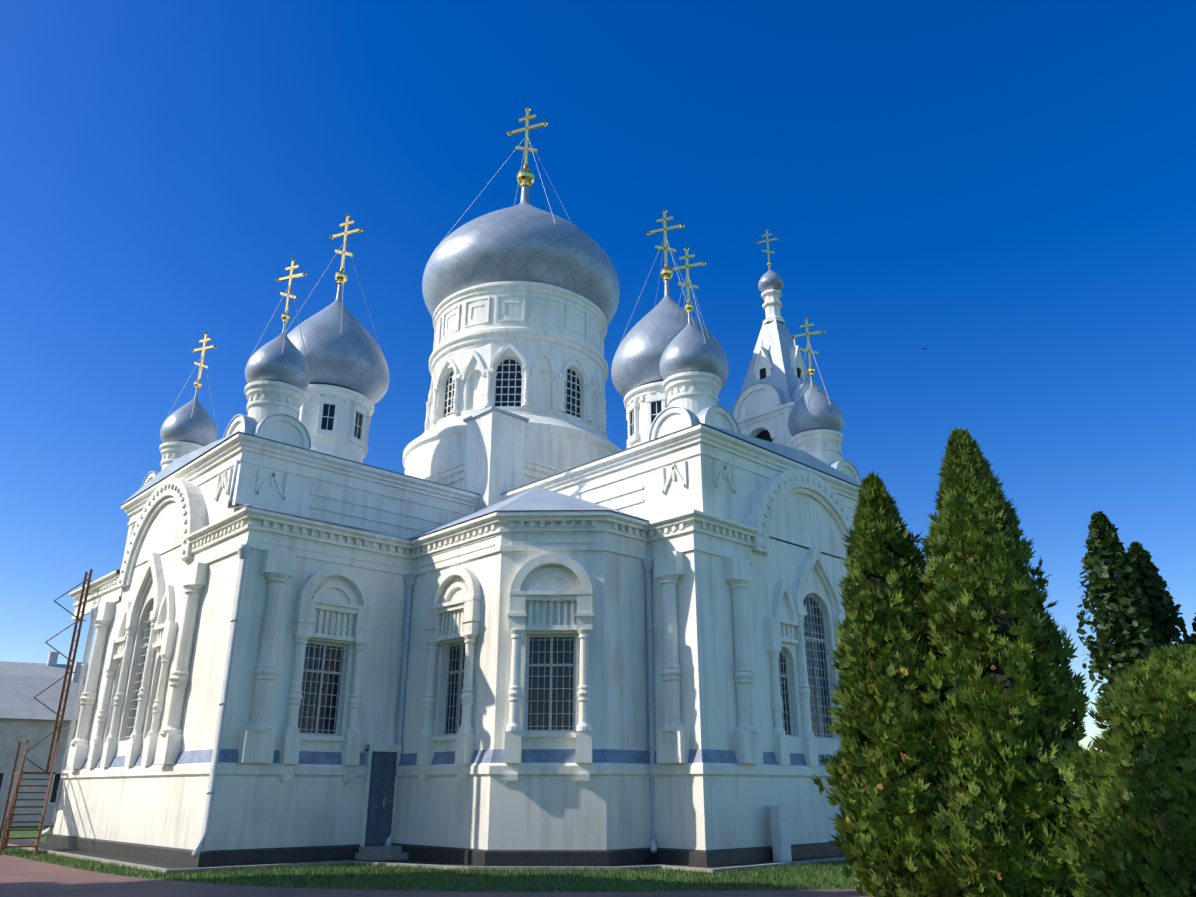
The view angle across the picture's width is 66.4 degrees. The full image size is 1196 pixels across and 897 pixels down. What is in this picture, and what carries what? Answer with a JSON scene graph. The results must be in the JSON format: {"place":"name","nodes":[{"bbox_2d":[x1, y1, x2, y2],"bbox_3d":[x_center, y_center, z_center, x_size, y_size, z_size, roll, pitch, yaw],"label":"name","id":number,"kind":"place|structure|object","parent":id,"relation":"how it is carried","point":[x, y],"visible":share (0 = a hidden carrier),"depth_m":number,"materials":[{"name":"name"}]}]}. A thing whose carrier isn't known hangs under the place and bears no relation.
{"place":"outdoors","nodes":[
{"label":"outdoors","id":0,"kind":"place"},
{"bbox_2d":[0,836,843,868],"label":"apron pavement","id":1,"kind":"structure","parent":0,"point":[42,845],"depth_m":22.36,"materials":[{"name":"concrete"}]},
{"bbox_2d":[768,805,791,861],"bbox_3d":[4.529,9.536,22.640,0.480,1.300,0.310,19,-27,-40],"label":"utility cabinet","id":2,"kind":"object","parent":1,"relation":"on","point":[780,832],"visible":0.91,"depth_m":22.53,"materials":[{"name":"blue metal"}]},
{"bbox_2d":[0,825,863,891],"bbox_3d":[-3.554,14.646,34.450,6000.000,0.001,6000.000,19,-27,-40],"label":"ground","id":3,"kind":"structure","parent":0,"point":[43,838],"depth_m":18.04,"materials":[{"name":"green plant"}]},
{"bbox_2d":[0,569,92,854],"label":"fire escape stair","id":4,"kind":"object","parent":3,"relation":"on","point":[8,824],"visible":0.85,"depth_m":29.54,"materials":[{"name":"metal"}]},
{"bbox_2d":[0,842,853,872],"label":"apron kerb","id":5,"kind":"structure","parent":3,"relation":"on","point":[379,853],"depth_m":20.91,"materials":[{"name":"concrete"}]},
{"bbox_2d":[46,834,841,866],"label":"building plinth","id":6,"kind":"structure","parent":3,"relation":"on","point":[480,857],"depth_m":21.77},
{"bbox_2d":[0,652,1101,825],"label":"house walls","id":7,"kind":"structure","parent":3,"relation":"on","point":[13,732],"depth_m":45.73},
{"bbox_2d":[0,661,1094,749],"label":"house roofs","id":8,"kind":"structure","parent":7,"relation":"on","point":[23,685],"depth_m":48.85,"materials":[{"name":"metal"}]},
{"bbox_2d":[834,459,1078,892],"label":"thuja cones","id":9,"kind":"object","parent":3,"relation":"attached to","point":[888,772],"visible":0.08,"depth_m":14.08,"materials":[{"name":"green plant"}]},
{"bbox_2d":[0,854,873,896],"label":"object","id":10,"kind":"structure","parent":0,"point":[21,877],"depth_m":15.82,"materials":[{"name":"pink concrete"}]},
{"bbox_2d":[52,281,861,850],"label":"church walls","id":11,"kind":"structure","parent":0,"point":[738,541],"depth_m":24.67,"materials":[{"name":"white paint"}]},
{"bbox_2d":[160,388,217,445],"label":"dome","id":12,"kind":"structure","parent":11,"relation":"on","point":[198,427],"depth_m":33.31,"materials":[{"name":"metal"}]},
{"bbox_2d":[245,322,309,390],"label":"dome","id":13,"kind":"structure","parent":11,"relation":"on","point":[271,361],"depth_m":28.37,"materials":[{"name":"metal"}]},
{"bbox_2d":[287,283,388,404],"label":"dome","id":14,"kind":"structure","parent":11,"relation":"on","point":[349,354],"depth_m":32.97,"materials":[{"name":"metal"}]},
{"bbox_2d":[41,459,656,856],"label":"drainpipes","id":15,"kind":"object","parent":11,"relation":"attached to","point":[243,550],"visible":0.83,"depth_m":23.65,"materials":[{"name":"white metal"}]},
{"bbox_2d":[365,751,396,845],"bbox_3d":[-5.797,9.372,24.158,0.780,2.570,0.205,19,-27,-40],"label":"church door","id":16,"kind":"structure","parent":11,"relation":"in","point":[381,787],"depth_m":24.14,"materials":[{"name":"blue metal"}]},
{"bbox_2d":[0,358,834,803],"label":"window panes","id":17,"kind":"structure","parent":11,"relation":"in","point":[508,394],"depth_m":24.81,"materials":[{"name":"black glass"}]},
{"bbox_2d":[0,359,831,802],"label":"window frames","id":18,"kind":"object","parent":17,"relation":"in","point":[562,683],"depth_m":24.30,"materials":[{"name":"white wood"}]},
{"bbox_2d":[65,749,833,769],"bbox_3d":[-3.637,9.046,26.398,10.612,0.310,27.692,84,-84,-69],"label":"blue wall band","id":19,"kind":"object","parent":11,"relation":"attached to","point":[540,756],"visible":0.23,"depth_m":22.49,"materials":[{"name":"blue paint"}]},
{"bbox_2d":[125,594,836,805],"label":"window grilles","id":20,"kind":"object","parent":11,"relation":"attached to","point":[531,688],"visible":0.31,"depth_m":24.61,"materials":[{"name":"white metal"}]},
{"bbox_2d":[121,318,861,539],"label":"church roofs","id":21,"kind":"structure","parent":11,"relation":"on","point":[782,379],"depth_m":28.74,"materials":[{"name":"white metal"}]},
{"bbox_2d":[422,185,619,325],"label":"dome","id":22,"kind":"structure","parent":11,"relation":"on","point":[524,239],"depth_m":39.07,"materials":[{"name":"metal"}]},
{"bbox_2d":[611,279,728,397],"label":"dome","id":23,"kind":"structure","parent":11,"relation":"on","point":[638,354],"depth_m":32.84,"materials":[{"name":"metal"}]},
{"bbox_2d":[660,312,722,379],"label":"dome","id":24,"kind":"structure","parent":11,"relation":"on","point":[687,349],"depth_m":27.74,"materials":[{"name":"metal"}]},
{"bbox_2d":[758,267,782,292],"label":"small onion dome","id":25,"kind":"structure","parent":11,"relation":"on","point":[770,279],"depth_m":42.11,"materials":[{"name":"metal"}]},
{"bbox_2d":[755,367,801,441],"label":"tower openings","id":26,"kind":"object","parent":11,"relation":"in","point":[764,435],"visible":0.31,"depth_m":39.11,"materials":[{"name":"black"}]},
{"bbox_2d":[788,375,843,435],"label":"dome","id":27,"kind":"structure","parent":11,"relation":"on","point":[813,408],"depth_m":32.17,"materials":[{"name":"metal"}]},
{"bbox_2d":[165,136,830,449],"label":"cross guy wires","id":28,"kind":"object","parent":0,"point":[434,250],"visible":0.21,"depth_m":34.21,"materials":[{"name":"silver metal"}]},
{"bbox_2d":[191,107,824,388],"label":"crosses","id":29,"kind":"object","parent":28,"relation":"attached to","point":[525,175],"visible":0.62,"depth_m":35.70,"materials":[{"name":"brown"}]},
{"bbox_2d":[0,0,1195,749],"label":"sky","id":30,"kind":"structure","parent":0,"point":[1004,190],"materials":[{"name":"blue"}]}
]}

